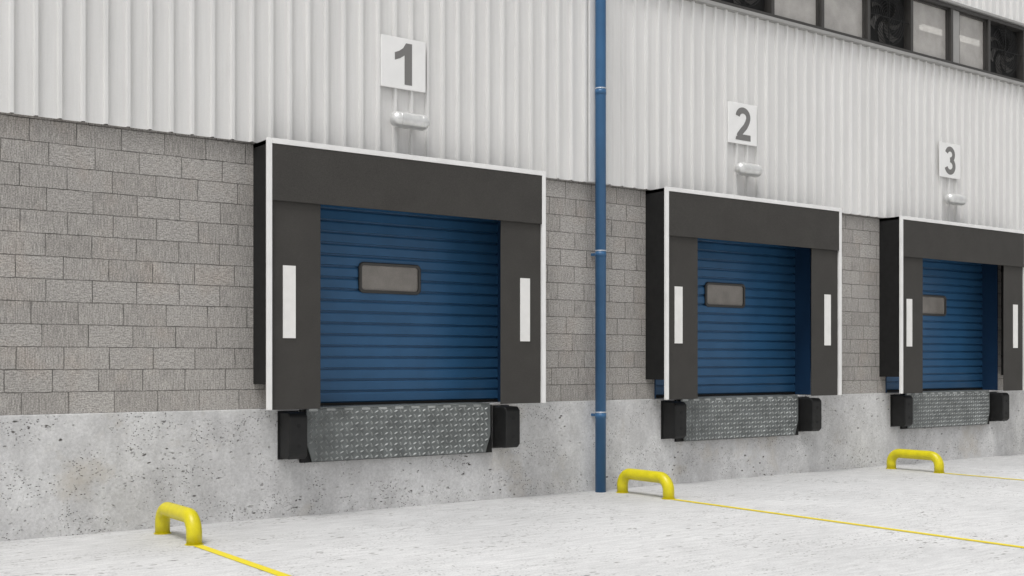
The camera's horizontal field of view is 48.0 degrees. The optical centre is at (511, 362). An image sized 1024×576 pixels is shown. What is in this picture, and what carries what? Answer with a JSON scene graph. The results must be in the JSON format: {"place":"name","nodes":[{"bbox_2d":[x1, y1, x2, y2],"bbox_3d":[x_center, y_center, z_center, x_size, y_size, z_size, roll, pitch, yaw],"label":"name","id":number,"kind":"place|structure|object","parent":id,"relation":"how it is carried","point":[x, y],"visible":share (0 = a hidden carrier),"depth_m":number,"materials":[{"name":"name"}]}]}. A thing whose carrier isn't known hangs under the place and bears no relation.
{"place":"outdoors","nodes":[
{"label":"outdoors","id":0,"kind":"place"},
{"bbox_2d":[0,454,1023,575],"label":"ground","id":1,"kind":"structure","parent":0,"point":[643,531],"depth_m":10.18,"materials":[{"name":"concrete"}]},
{"bbox_2d":[154,502,203,545],"bbox_3d":[-2.921,1.393,10.048,0.156,0.298,0.936,0,0,-36],"label":"wheel guide hoop","id":2,"kind":"object","parent":1,"relation":"on","point":[187,516],"visible":1,"depth_m":9.84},
{"bbox_2d":[195,545,290,575],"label":"yellow lane line","id":3,"kind":"object","parent":1,"relation":"on","point":[247,562],"visible":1,"depth_m":8.88,"materials":[{"name":"paint"}]},
{"bbox_2d":[0,390,1023,541],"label":"concrete base","id":4,"kind":"object","parent":1,"relation":"on","point":[75,474],"visible":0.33,"depth_m":11.89,"materials":[{"name":"grey concrete"}]},
{"bbox_2d":[277,410,306,459],"bbox_3d":[-2.163,0.723,11.367,0.220,0.482,0.256,0,0,-36],"label":"dock bumper","id":5,"kind":"object","parent":4,"relation":"attached to","point":[291,434],"visible":1,"depth_m":11.28,"materials":[{"name":"rubber"}]},
{"bbox_2d":[299,402,491,462],"bbox_3d":[-1.260,0.730,12.327,2.340,0.555,0.396,0,0,-36],"label":"dock leveler","id":6,"kind":"object","parent":4,"relation":"attached to","point":[354,432],"visible":0.98,"depth_m":12.13,"materials":[{"name":"grey metal"}]},
{"bbox_2d":[320,399,497,405],"bbox_3d":[-1.369,0.440,12.459,2.954,0.031,0.034,0,0,-36],"label":"bottom seal","id":7,"kind":"object","parent":4,"relation":"on","point":[407,402],"visible":0.64,"depth_m":12.60,"materials":[{"name":"black rubber"}]},
{"bbox_2d":[0,112,1002,414],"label":"block wall","id":8,"kind":"structure","parent":4,"relation":"on","point":[126,268],"depth_m":10.78,"materials":[{"name":"concrete"}]},
{"bbox_2d":[10,112,558,178],"bbox_3d":[3.774,-3.389,16.040,43.000,2.458,0.328,0,0,-36],"label":"cladding backing","id":9,"kind":"object","parent":8,"relation":"on","point":[151,129],"visible":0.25,"depth_m":10.52,"materials":[{"name":"black rubber"}]},
{"bbox_2d":[0,0,1023,230],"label":"ribbed cladding","id":10,"kind":"structure","parent":9,"relation":"attached to","point":[851,128],"depth_m":13.38,"materials":[{"name":"white metal"}]},
{"bbox_2d":[380,34,425,92],"bbox_3d":[-1.149,-3.158,12.158,0.544,0.540,0.021,0,0,-36],"label":"number sign","id":11,"kind":"object","parent":10,"relation":"attached to","point":[403,63],"visible":1,"depth_m":12.14,"materials":[{"name":"white plastic"}]},
{"bbox_2d":[390,111,429,130],"bbox_3d":[-1.079,-2.543,12.113,0.456,0.171,0.177,0,0,-36],"label":"wall light","id":12,"kind":"object","parent":10,"relation":"attached to","point":[411,121],"visible":1,"depth_m":12.03,"materials":[{"name":"white plastic"}]},
{"bbox_2d":[586,0,610,184],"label":"joint flashing","id":13,"kind":"object","parent":10,"relation":"attached to","point":[590,91],"visible":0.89,"depth_m":13.71,"materials":[{"name":"white metal"}]},
{"bbox_2d":[728,101,756,146],"bbox_3d":[3.052,-3.158,15.222,0.544,0.540,0.022,0,0,-36],"label":"number sign","id":14,"kind":"object","parent":10,"relation":"attached to","point":[742,123],"visible":1,"depth_m":15.21,"materials":[{"name":"white plastic"}]},
{"bbox_2d":[734,162,762,176],"bbox_3d":[3.122,-2.543,15.177,0.456,0.171,0.177,0,0,-36],"label":"wall light","id":15,"kind":"object","parent":10,"relation":"attached to","point":[747,169],"visible":1,"depth_m":15.08,"materials":[{"name":"white plastic"}]},
{"bbox_2d":[939,142,959,179],"bbox_3d":[6.854,-3.158,17.994,0.544,0.540,0.022,0,0,-36],"label":"number sign","id":16,"kind":"object","parent":10,"relation":"attached to","point":[949,160],"visible":1,"depth_m":17.97,"materials":[{"name":"white plastic"}]},
{"bbox_2d":[944,193,966,205],"bbox_3d":[6.924,-2.543,17.949,0.456,0.171,0.177,0,0,-36],"label":"wall light","id":17,"kind":"object","parent":10,"relation":"attached to","point":[955,199],"visible":1,"depth_m":17.85,"materials":[{"name":"white plastic"}]},
{"bbox_2d":[686,0,1023,86],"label":"band sill flashing","id":18,"kind":"object","parent":9,"relation":"on","point":[732,9],"visible":0.58,"depth_m":16.51,"materials":[{"name":"grey metal"}]},
{"bbox_2d":[710,0,1023,82],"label":"window sill","id":19,"kind":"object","parent":18,"relation":"on","point":[841,33],"visible":0.25,"depth_m":16.72,"materials":[{"name":"grey metal"}]},
{"bbox_2d":[764,0,1023,79],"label":"window mullions","id":20,"kind":"object","parent":18,"relation":"on","point":[769,6],"depth_m":17.55,"materials":[{"name":"black metal"}]},
{"bbox_2d":[733,0,756,4],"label":"fan blades","id":21,"kind":"object","parent":20,"relation":"attached to","point":[747,1],"visible":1,"depth_m":15.47,"materials":[{"name":"black metal"}]},
{"bbox_2d":[870,0,900,42],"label":"fan blades","id":22,"kind":"object","parent":20,"relation":"attached to","point":[872,25],"visible":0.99,"depth_m":17.19,"materials":[{"name":"black metal"}]},
{"bbox_2d":[870,0,903,48],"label":"fan back plate","id":23,"kind":"object","parent":20,"relation":"attached to","point":[874,37],"visible":0.44,"depth_m":17.36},
{"bbox_2d":[789,0,985,69],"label":"window sashes","id":24,"kind":"object","parent":20,"relation":"attached to","point":[946,27],"depth_m":18.11,"materials":[{"name":"black metal"}]},
{"bbox_2d":[775,0,982,69],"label":"window panes","id":25,"kind":"object","parent":24,"relation":"in","point":[843,16],"visible":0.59,"depth_m":17.73,"materials":[{"name":"grey glass"}]},
{"bbox_2d":[870,0,908,44],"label":"fan guard bars","id":26,"kind":"object","parent":20,"relation":"attached to","point":[888,17],"visible":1,"depth_m":17.19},
{"bbox_2d":[953,10,958,62],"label":"column infill panels","id":27,"kind":"object","parent":20,"relation":"attached to","point":[956,36],"visible":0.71,"depth_m":18.21,"materials":[{"name":"grey metal"}]},
{"bbox_2d":[922,0,1023,31],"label":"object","id":28,"kind":"object","parent":20,"relation":"attached to","point":[1008,25],"depth_m":18.57,"materials":[{"name":"grey metal"}]},
{"bbox_2d":[991,29,1014,73],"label":"fan blades","id":29,"kind":"object","parent":20,"relation":"attached to","point":[1007,69],"visible":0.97,"depth_m":19.04,"materials":[{"name":"black metal"}]},
{"bbox_2d":[991,25,1015,77],"bbox_3d":[8.114,-5.153,19.122,0.983,0.838,0.020,0,0,-36],"label":"fan back plate","id":30,"kind":"object","parent":20,"relation":"attached to","point":[994,29],"visible":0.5,"depth_m":19.17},
{"bbox_2d":[992,27,1018,75],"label":"fan guard rings","id":31,"kind":"object","parent":30,"relation":"attached to","point":[1006,50],"visible":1,"depth_m":19.05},
{"bbox_2d":[991,26,1020,75],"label":"fan guard bars","id":32,"kind":"object","parent":20,"relation":"attached to","point":[1005,51],"visible":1,"depth_m":19.04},
{"bbox_2d":[253,137,545,409],"bbox_3d":[-1.091,-0.845,12.078,3.350,2.597,0.402,0,0,-36],"label":"dock shelter","id":33,"kind":"object","parent":8,"relation":"attached to","point":[296,184],"visible":1,"depth_m":11.44,"materials":[{"name":"black fabric"}]},
{"bbox_2d":[320,204,497,402],"bbox_3d":[-1.360,-0.772,12.447,2.956,2.390,0.056,0,0,-36],"label":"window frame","id":34,"kind":"structure","parent":8,"relation":"attached to","point":[433,336],"depth_m":12.62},
{"bbox_2d":[362,265,417,291],"bbox_3d":[-1.325,-0.908,12.467,0.710,0.270,0.001,0,0,-36],"label":"vision panel glass","id":35,"kind":"object","parent":34,"relation":"attached to","point":[385,278],"visible":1,"depth_m":12.46,"materials":[{"name":"grey glass"}]},
{"bbox_2d":[320,204,497,402],"bbox_3d":[-1.367,-0.772,12.457,2.956,2.390,0.030,0,0,-36],"label":"door panel","id":36,"kind":"structure","parent":34,"relation":"in","point":[440,342],"depth_m":12.62,"materials":[{"name":"blue metal"}]},
{"bbox_2d":[656,238,794,394],"bbox_3d":[2.842,-0.772,15.511,2.956,2.390,0.056,0,0,-36],"label":"overhead door","id":37,"kind":"structure","parent":8,"relation":"attached to","point":[748,346],"depth_m":15.81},
{"bbox_2d":[707,285,742,305],"bbox_3d":[2.877,-0.908,15.531,0.710,0.270,0.001,0,0,-36],"label":"vision panel glass","id":38,"kind":"object","parent":37,"relation":"attached to","point":[723,295],"visible":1,"depth_m":15.53,"materials":[{"name":"grey glass"}]},
{"bbox_2d":[656,238,794,394],"bbox_3d":[2.834,-0.772,15.521,2.956,2.390,0.030,0,0,-36],"label":"door panel","id":39,"kind":"structure","parent":37,"relation":"in","point":[750,348],"depth_m":15.82,"materials":[{"name":"blue metal"}]},
{"bbox_2d":[646,187,841,399],"bbox_3d":[3.111,-0.845,15.141,3.350,2.597,0.402,0,0,-36],"label":"dock shelter","id":40,"kind":"object","parent":8,"relation":"attached to","point":[680,222],"visible":1,"depth_m":14.37,"materials":[{"name":"black rubber"}]},
{"bbox_2d":[496,220,997,401],"bbox_3d":[4.601,-0.729,16.666,17.593,2.365,0.330,0,0,-36],"label":"door reveal lining","id":41,"kind":"object","parent":8,"relation":"attached to","point":[802,324],"depth_m":16.35,"materials":[{"name":"metal"}]},
{"bbox_2d":[887,258,981,389],"bbox_3d":[6.644,-0.772,18.283,2.956,2.390,0.056,0,0,-36],"label":"overhead door","id":42,"kind":"structure","parent":8,"relation":"attached to","point":[952,345],"depth_m":18.66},
{"bbox_2d":[923,297,943,313],"bbox_3d":[6.678,-0.908,18.303,0.710,0.270,0.001,0,0,-36],"label":"vision panel glass","id":43,"kind":"object","parent":42,"relation":"attached to","point":[933,305],"visible":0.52,"depth_m":18.34,"materials":[{"name":"grey glass"}]},
{"bbox_2d":[887,258,981,389],"bbox_3d":[6.636,-0.772,18.293,2.956,2.390,0.030,0,0,-36],"label":"door panel","id":44,"kind":"structure","parent":42,"relation":"in","point":[952,347],"depth_m":18.67,"materials":[{"name":"blue metal"}]},
{"bbox_2d":[879,216,1023,393],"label":"dock shelter","id":45,"kind":"object","parent":8,"relation":"attached to","point":[907,244],"visible":1,"depth_m":17.10,"materials":[{"name":"black rubber"}]},
{"bbox_2d":[492,405,519,447],"bbox_3d":[-0.058,0.723,12.902,0.220,0.482,0.256,0,0,-36],"label":"dock bumper","id":46,"kind":"object","parent":4,"relation":"attached to","point":[505,426],"visible":1,"depth_m":12.82,"materials":[{"name":"rubber"}]},
{"bbox_2d":[661,400,685,438],"bbox_3d":[2.038,0.723,14.431,0.220,0.482,0.256,0,0,-36],"label":"dock bumper","id":47,"kind":"object","parent":4,"relation":"attached to","point":[673,419],"visible":1,"depth_m":14.35,"materials":[{"name":"rubber"}]},
{"bbox_2d":[656,392,794,397],"bbox_3d":[2.833,0.440,15.523,2.954,0.031,0.034,0,0,-36],"label":"bottom seal","id":48,"kind":"object","parent":4,"relation":"on","point":[739,394],"visible":0.57,"depth_m":15.72,"materials":[{"name":"black rubber"}]},
{"bbox_2d":[663,395,797,441],"bbox_3d":[2.942,0.730,15.390,2.340,0.555,0.396,0,0,-36],"label":"dock leveler","id":49,"kind":"object","parent":4,"relation":"attached to","point":[725,417],"visible":0.99,"depth_m":15.23,"materials":[{"name":"grey metal"}]},
{"bbox_2d":[798,397,821,431],"bbox_3d":[4.143,0.723,15.966,0.220,0.482,0.256,0,0,-36],"label":"dock bumper","id":50,"kind":"object","parent":4,"relation":"attached to","point":[809,414],"visible":1,"depth_m":15.89,"materials":[{"name":"rubber"}]},
{"bbox_2d":[890,394,912,426],"bbox_3d":[5.840,0.723,17.203,0.220,0.482,0.256,0,0,-36],"label":"dock bumper","id":51,"kind":"object","parent":4,"relation":"attached to","point":[901,410],"visible":1,"depth_m":17.13,"materials":[{"name":"rubber"}]},
{"bbox_2d":[887,388,981,391],"bbox_3d":[6.635,0.440,18.295,2.954,0.031,0.034,0,0,-36],"label":"bottom seal","id":52,"kind":"object","parent":4,"relation":"on","point":[942,389],"visible":0.57,"depth_m":18.52,"materials":[{"name":"black rubber"}]},
{"bbox_2d":[894,390,989,428],"bbox_3d":[6.744,0.730,18.163,2.340,0.555,0.396,0,0,-36],"label":"dock leveler","id":53,"kind":"object","parent":4,"relation":"attached to","point":[945,408],"visible":0.94,"depth_m":18.02,"materials":[{"name":"grey metal"}]},
{"bbox_2d":[989,392,1008,420],"bbox_3d":[7.945,0.723,18.738,0.220,0.482,0.256,0,0,-36],"label":"dock bumper","id":54,"kind":"object","parent":4,"relation":"attached to","point":[999,406],"visible":1,"depth_m":18.66,"materials":[{"name":"rubber"}]},
{"bbox_2d":[591,0,605,492],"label":"downpipe","id":55,"kind":"object","parent":1,"relation":"on","point":[599,254],"visible":1,"depth_m":13.63,"materials":[{"name":"metal"}]},
{"bbox_2d":[616,468,674,499],"bbox_3d":[1.539,1.393,13.300,0.156,0.298,0.936,0,0,-36],"label":"wheel guide hoop","id":56,"kind":"object","parent":1,"relation":"on","point":[663,479],"visible":1,"depth_m":13.20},
{"bbox_2d":[673,499,1023,547],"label":"yellow lane line","id":57,"kind":"object","parent":1,"relation":"on","point":[857,524],"visible":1,"depth_m":10.91,"materials":[{"name":"paint"}]},
{"bbox_2d":[886,449,944,472],"bbox_3d":[5.732,1.393,16.358,0.156,0.298,0.936,0,0,-36],"label":"wheel guide hoop","id":58,"kind":"object","parent":1,"relation":"on","point":[935,458],"visible":1,"depth_m":16.28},
{"bbox_2d":[945,473,1021,479],"bbox_3d":[9.774,1.538,10.816,0.084,0.001,12.760,0,0,-36],"label":"yellow lane line","id":59,"kind":"object","parent":1,"relation":"on","point":[983,476],"visible":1,"depth_m":15.50,"materials":[{"name":"paint"}]},
{"bbox_2d":[721,0,763,11],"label":"fan back plate","id":60,"kind":"object","parent":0,"point":[759,5],"depth_m":15.60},
{"bbox_2d":[735,0,759,6],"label":"fan guard rings","id":61,"kind":"object","parent":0,"point":[747,3],"visible":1,"depth_m":15.38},
{"bbox_2d":[872,0,904,44],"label":"fan guard rings","id":62,"kind":"object","parent":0,"point":[887,20],"visible":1,"depth_m":17.19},
{"bbox_2d":[939,0,1023,26],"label":"band head flashing","id":63,"kind":"object","parent":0,"point":[984,12],"depth_m":18.54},
{"bbox_3d":[3.774,-6.663,16.040,43.000,1.970,0.328,0,0,-36],"label":"cladding backing","id":64,"kind":"object","parent":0,"visible":0},
{"bbox_2d":[952,0,1023,22],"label":"ribbed cladding","id":65,"kind":"structure","parent":64,"relation":"attached to","point":[1012,9],"depth_m":18.95,"materials":[{"name":"white metal"}]}
]}

